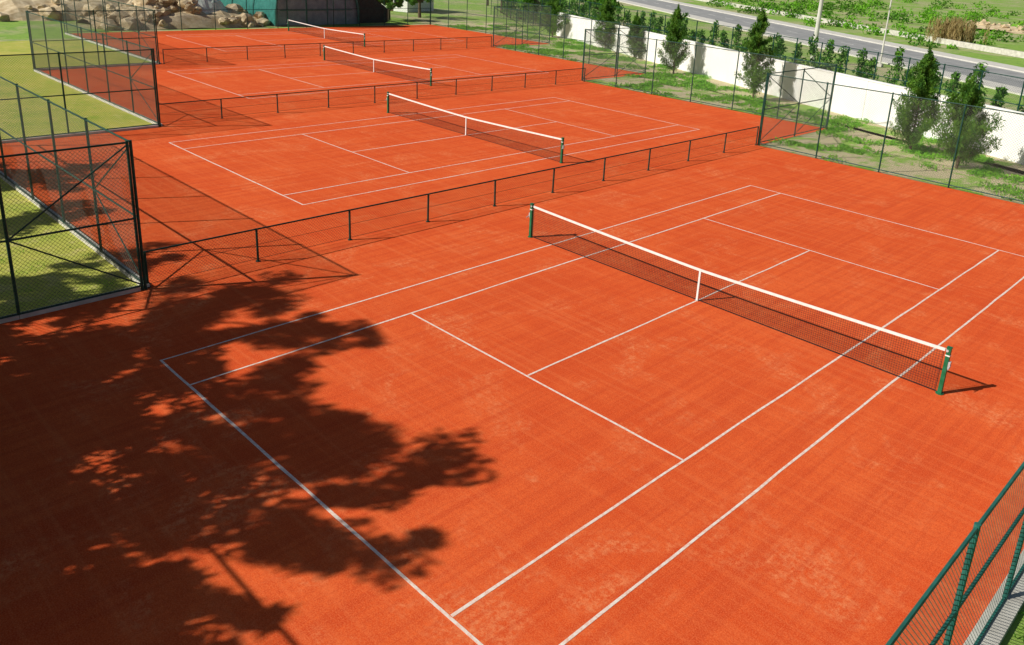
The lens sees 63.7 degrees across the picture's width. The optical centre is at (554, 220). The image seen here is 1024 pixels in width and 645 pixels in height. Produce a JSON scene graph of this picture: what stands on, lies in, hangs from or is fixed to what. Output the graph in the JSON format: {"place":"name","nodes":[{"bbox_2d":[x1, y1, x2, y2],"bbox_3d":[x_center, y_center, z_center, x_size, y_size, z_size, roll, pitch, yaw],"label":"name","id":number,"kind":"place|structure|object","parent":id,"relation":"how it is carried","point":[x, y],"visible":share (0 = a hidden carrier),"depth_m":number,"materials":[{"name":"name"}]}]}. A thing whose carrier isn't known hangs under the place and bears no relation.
{"place":"outdoors","nodes":[
{"label":"outdoors","id":0,"kind":"place"},
{"bbox_2d":[0,39,151,316],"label":"grass lawn","id":1,"kind":"structure","parent":0,"point":[13,47],"depth_m":25.05,"materials":[{"name":"green plant"}]},
{"bbox_2d":[0,76,1023,641],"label":"grass tufts","id":2,"kind":"object","parent":1,"relation":"on","point":[112,278],"visible":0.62,"depth_m":24.19,"materials":[{"name":"green plant"}]},
{"bbox_2d":[382,0,433,11],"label":"white house","id":3,"kind":"structure","parent":0,"point":[425,3],"depth_m":109.63,"materials":[{"name":"paint"}]},
{"bbox_2d":[0,25,1023,644],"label":"clay ground","id":4,"kind":"structure","parent":0,"point":[148,495],"depth_m":17.49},
{"bbox_2d":[0,48,158,142],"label":"chain link fence","id":5,"kind":"object","parent":4,"relation":"on","point":[133,127],"visible":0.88,"depth_m":35.25,"materials":[{"name":"green paint"}]},
{"bbox_2d":[27,10,157,69],"bbox_3d":[-29.004,-11.453,52.117,0.162,3.590,7.324,19,24,40],"label":"chain link fence","id":6,"kind":"object","parent":4,"relation":"on","point":[92,66],"visible":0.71,"depth_m":52.10,"materials":[{"name":"green paint"}]},
{"bbox_2d":[63,0,430,31],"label":"chain link fence","id":7,"kind":"object","parent":4,"relation":"on","point":[333,9],"visible":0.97,"depth_m":79.13,"materials":[{"name":"green paint"}]},
{"bbox_2d":[166,29,456,50],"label":"court lines","id":8,"kind":"object","parent":4,"relation":"on","point":[303,45],"visible":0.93,"depth_m":72.86,"materials":[{"name":"white paint"}]},
{"bbox_2d":[287,19,365,46],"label":"tennis net","id":9,"kind":"object","parent":4,"relation":"on","point":[324,32],"visible":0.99,"depth_m":74.72,"materials":[{"name":"paint"}]},
{"bbox_2d":[162,36,491,63],"bbox_3d":[-16.082,-13.748,65.672,0.140,0.971,29.740,19,24,40],"label":"fence","id":10,"kind":"object","parent":4,"relation":"on","point":[320,49],"visible":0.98,"depth_m":63.19,"materials":[{"name":"metal"}]},
{"bbox_2d":[168,55,547,98],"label":"court lines","id":11,"kind":"object","parent":4,"relation":"on","point":[339,74],"visible":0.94,"depth_m":54.71,"materials":[{"name":"white paint"}]},
{"bbox_2d":[159,68,585,122],"bbox_3d":[-8.102,-7.653,48.483,0.140,0.972,29.740,19,24,40],"label":"fence","id":12,"kind":"object","parent":4,"relation":"on","point":[417,90],"visible":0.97,"depth_m":45.50,"materials":[{"name":"metal"}]},
{"bbox_2d":[323,45,431,85],"bbox_3d":[-12.604,-10.859,57.218,13.004,1.125,0.234,19,24,40],"label":"tennis net","id":13,"kind":"object","parent":4,"relation":"on","point":[371,59],"visible":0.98,"depth_m":56.89,"materials":[{"name":"fabric"}]},
{"bbox_2d":[168,97,698,204],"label":"court lines","id":14,"kind":"object","parent":4,"relation":"on","point":[409,143],"visible":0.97,"depth_m":36.38,"materials":[{"name":"white paint"}]},
{"bbox_2d":[143,126,758,287],"bbox_3d":[-0.048,-1.510,31.161,0.140,0.972,29.840,19,24,40],"label":"fence","id":15,"kind":"object","parent":4,"relation":"on","point":[350,218],"visible":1,"depth_m":26.50,"materials":[{"name":"metal"}]},
{"bbox_2d":[386,92,563,162],"bbox_3d":[-4.300,-4.649,39.738,13.004,1.125,0.234,19,24,40],"label":"tennis net","id":16,"kind":"object","parent":4,"relation":"on","point":[561,142],"visible":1,"depth_m":38.98,"materials":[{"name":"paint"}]},
{"bbox_2d":[160,185,1023,644],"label":"court lines","id":17,"kind":"object","parent":4,"relation":"on","point":[422,593],"visible":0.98,"depth_m":16.14,"materials":[{"name":"white paint"}]},
{"bbox_2d":[526,203,952,394],"bbox_3d":[3.847,1.641,21.983,13.004,1.125,0.234,19,24,40],"label":"tennis net","id":18,"kind":"object","parent":4,"relation":"on","point":[946,366],"visible":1,"depth_m":20.77,"materials":[{"name":"fabric"}]},
{"bbox_2d":[0,0,1023,204],"bbox_3d":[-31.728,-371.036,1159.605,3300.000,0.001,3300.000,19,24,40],"label":"ground","id":19,"kind":"structure","parent":0,"point":[13,30],"depth_m":113.66,"materials":[{"name":"green plant"}]},
{"bbox_2d":[0,0,133,21],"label":"rock pile","id":20,"kind":"object","parent":19,"relation":"on","point":[12,10],"visible":0.36,"depth_m":76.20,"materials":[{"name":"stone"}]},
{"bbox_2d":[0,140,143,323],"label":"chain link fence","id":21,"kind":"object","parent":19,"relation":"on","point":[18,314],"visible":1,"depth_m":19.12,"materials":[{"name":"green metal"}]},
{"bbox_2d":[0,76,149,289],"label":"chain link fence","id":22,"kind":"object","parent":19,"relation":"on","point":[99,246],"visible":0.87,"depth_m":23.20,"materials":[{"name":"green metal"}]},
{"bbox_2d":[25,11,162,126],"bbox_3d":[-24.783,-8.375,43.472,18.774,3.590,0.162,19,24,40],"label":"chain link fence","id":23,"kind":"object","parent":19,"relation":"on","point":[87,80],"visible":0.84,"depth_m":42.34,"materials":[{"name":"metal"}]},
{"bbox_2d":[61,0,160,63],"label":"chain link fence","id":24,"kind":"object","parent":19,"relation":"on","point":[121,31],"visible":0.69,"depth_m":59.34,"materials":[{"name":"green paint"}]},
{"bbox_2d":[77,0,270,29],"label":"rock pile","id":25,"kind":"object","parent":19,"relation":"on","point":[234,17],"visible":0.72,"depth_m":77.23,"materials":[{"name":"stone"}]},
{"bbox_2d":[195,0,227,13],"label":"boulder","id":26,"kind":"object","parent":25,"relation":"on","point":[210,5],"visible":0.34,"depth_m":79.92,"materials":[{"name":"grey stone"}]},
{"bbox_2d":[220,0,358,25],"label":"arched shed","id":27,"kind":"structure","parent":19,"relation":"on","point":[340,13],"depth_m":85.52,"materials":[{"name":"teal metal"}]},
{"bbox_2d":[358,0,388,22],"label":"lean to canopy","id":28,"kind":"object","parent":19,"relation":"on","point":[364,4],"visible":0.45,"depth_m":91.43,"materials":[{"name":"paint"}]},
{"bbox_2d":[377,0,403,19],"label":"broadleaf tree","id":29,"kind":"object","parent":19,"relation":"on","point":[389,5],"visible":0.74,"depth_m":95.84,"materials":[{"name":"green plant"}]},
{"bbox_2d":[403,0,431,16],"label":"broadleaf tree","id":30,"kind":"object","parent":19,"relation":"on","point":[419,6],"visible":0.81,"depth_m":101.47,"materials":[{"name":"green plant"}]},
{"bbox_2d":[430,0,550,42],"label":"chain link fence","id":31,"kind":"object","parent":19,"relation":"on","point":[449,23],"visible":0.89,"depth_m":87.14,"materials":[{"name":"metal"}]},
{"bbox_2d":[515,0,566,10],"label":"broadleaf tree","id":32,"kind":"object","parent":19,"relation":"on","point":[523,1],"visible":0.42,"depth_m":99.96,"materials":[{"name":"green plant"}]},
{"bbox_2d":[493,6,649,73],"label":"chain link fence","id":33,"kind":"object","parent":19,"relation":"on","point":[516,28],"visible":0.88,"depth_m":70.11,"materials":[{"name":"metal"}]},
{"bbox_2d":[578,0,623,16],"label":"broadleaf tree","id":34,"kind":"object","parent":19,"relation":"on","point":[599,2],"visible":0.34,"depth_m":101.08,"materials":[{"name":"green plant"}]},
{"bbox_2d":[582,29,835,126],"bbox_3d":[8.870,-9.377,52.619,18.874,3.650,0.074,19,24,40],"label":"chain link fence","id":35,"kind":"object","parent":19,"relation":"on","point":[692,81],"visible":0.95,"depth_m":52.24,"materials":[{"name":"metal"}]},
{"bbox_2d":[431,23,1023,203],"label":"grass verge","id":36,"kind":"object","parent":19,"relation":"on","point":[833,141],"depth_m":43.41,"materials":[{"name":"green plant"}]},
{"bbox_2d":[492,6,551,46],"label":"chain link fence","id":37,"kind":"object","parent":36,"relation":"on","point":[512,26],"visible":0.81,"depth_m":78.32,"materials":[{"name":"metal"}]},
{"bbox_2d":[536,0,569,36],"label":"young pine tree","id":38,"kind":"object","parent":36,"relation":"on","point":[555,5],"visible":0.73,"depth_m":86.93,"materials":[{"name":"green plant"}]},
{"bbox_2d":[593,0,620,47],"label":"young pine tree","id":39,"kind":"object","parent":36,"relation":"on","point":[607,11],"visible":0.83,"depth_m":78.14,"materials":[{"name":"green plant"}]},
{"bbox_2d":[581,27,649,80],"bbox_3d":[4.629,-12.492,61.373,0.074,3.650,7.474,19,24,40],"label":"chain link fence","id":40,"kind":"object","parent":36,"relation":"on","point":[618,29],"visible":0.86,"depth_m":61.19,"materials":[{"name":"green paint"}]},
{"bbox_2d":[626,11,645,57],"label":"young pine tree","id":41,"kind":"object","parent":36,"relation":"on","point":[636,21],"visible":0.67,"depth_m":73.27,"materials":[{"name":"green plant"}]},
{"bbox_2d":[657,3,689,72],"bbox_3d":[9.564,-14.318,64.909,2.737,5.502,2.658,8,19,13],"label":"young pine tree","id":42,"kind":"object","parent":36,"relation":"on","point":[674,34],"visible":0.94,"depth_m":64.38,"materials":[{"name":"green plant"}]},
{"bbox_2d":[734,5,778,98],"bbox_3d":[13.682,-11.236,54.949,2.384,6.298,3.136,15,21,31],"label":"young pine tree","id":43,"kind":"object","parent":36,"relation":"on","point":[757,43],"visible":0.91,"depth_m":54.59,"materials":[{"name":"green plant"}]},
{"bbox_2d":[556,12,1023,164],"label":"white wall","id":44,"kind":"structure","parent":36,"relation":"on","point":[851,80],"depth_m":53.15,"materials":[{"name":"paint"}]},
{"bbox_2d":[889,45,943,149],"bbox_3d":[18.437,-6.125,41.464,2.522,5.497,2.582,8,19,15],"label":"young pine tree","id":45,"kind":"object","parent":36,"relation":"on","point":[922,83],"visible":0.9,"depth_m":41.24,"materials":[{"name":"green plant"}]},
{"bbox_2d":[924,73,1004,168],"bbox_3d":[19.374,-4.651,38.715,3.357,4.514,3.777,-1,18,-12],"label":"young pine tree","id":46,"kind":"object","parent":36,"relation":"on","point":[970,93],"visible":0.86,"depth_m":38.15,"materials":[{"name":"green plant"}]},
{"bbox_2d":[447,23,1023,203],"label":"weed patches","id":47,"kind":"object","parent":19,"relation":"on","point":[839,119],"visible":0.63,"depth_m":51.34,"materials":[{"name":"green plant"}]},
{"bbox_2d":[491,0,1023,111],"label":"street fence","id":48,"kind":"object","parent":19,"relation":"on","point":[905,81],"visible":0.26,"depth_m":54.78,"materials":[{"name":"green paint"}]},
{"bbox_2d":[500,0,1023,111],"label":"hedge row","id":49,"kind":"object","parent":19,"relation":"on","point":[871,64],"visible":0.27,"depth_m":57.55,"materials":[{"name":"green plant"}]},
{"bbox_2d":[757,64,837,144],"bbox_3d":[13.024,-6.239,43.778,0.074,3.650,7.624,19,24,40],"label":"chain link fence","id":50,"kind":"object","parent":19,"relation":"on","point":[801,87],"visible":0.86,"depth_m":43.58,"materials":[{"name":"green paint"}]},
{"bbox_2d":[809,0,823,62],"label":"street lamp","id":51,"kind":"object","parent":19,"relation":"on","point":[818,22],"visible":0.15,"depth_m":77.44,"materials":[{"name":"concrete"}]},
{"bbox_2d":[697,0,1023,57],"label":"concrete wall","id":52,"kind":"structure","parent":19,"relation":"on","point":[1003,51],"depth_m":109.63,"materials":[{"name":"beige concrete"}]},
{"bbox_2d":[706,0,1023,49],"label":"distant bushes","id":53,"kind":"object","parent":19,"relation":"on","point":[860,7],"visible":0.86,"depth_m":159.29,"materials":[{"name":"green plant"}]},
{"bbox_2d":[877,0,891,66],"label":"street lamp","id":54,"kind":"object","parent":19,"relation":"on","point":[879,64],"visible":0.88,"depth_m":78.53,"materials":[{"name":"metal"}]},
{"bbox_2d":[758,73,1023,201],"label":"chain link fence","id":55,"kind":"object","parent":19,"relation":"on","point":[886,131],"visible":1,"depth_m":36.75,"materials":[{"name":"green paint"}]},
{"bbox_2d":[885,461,1023,644],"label":"chain link fence","id":56,"kind":"object","parent":19,"relation":"on","point":[995,621],"visible":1,"depth_m":10.19,"materials":[{"name":"green metal"}]},
{"bbox_2d":[925,15,990,44],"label":"reed clump","id":57,"kind":"object","parent":19,"relation":"on","point":[955,30],"visible":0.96,"depth_m":109.58,"materials":[{"name":"beige plant"}]},
{"bbox_2d":[967,19,1023,33],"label":"rock pile","id":58,"kind":"object","parent":19,"relation":"on","point":[982,24],"visible":0.69,"depth_m":143.95,"materials":[{"name":"stone"}]},
{"bbox_2d":[617,0,1023,95],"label":"pavement","id":59,"kind":"structure","parent":0,"point":[884,59],"depth_m":96.38,"materials":[{"name":"beige concrete"}]},
{"bbox_2d":[628,0,1023,87],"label":"road","id":60,"kind":"structure","parent":0,"point":[804,34],"depth_m":103.54,"materials":[{"name":"grey asphalt"}]},
{"bbox_2d":[657,3,1023,80],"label":"road markings","id":61,"kind":"object","parent":60,"relation":"on","point":[894,47],"visible":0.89,"depth_m":95.24,"materials":[{"name":"white paint"}]},
{"bbox_2d":[660,0,1023,72],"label":"pavement","id":62,"kind":"structure","parent":0,"point":[970,59],"depth_m":106.36,"materials":[{"name":"beige concrete"}]},
{"bbox_2d":[1000,604,1023,644],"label":"grass side","id":63,"kind":"structure","parent":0,"point":[1009,637],"depth_m":11.57,"materials":[{"name":"green plant"}]}
]}

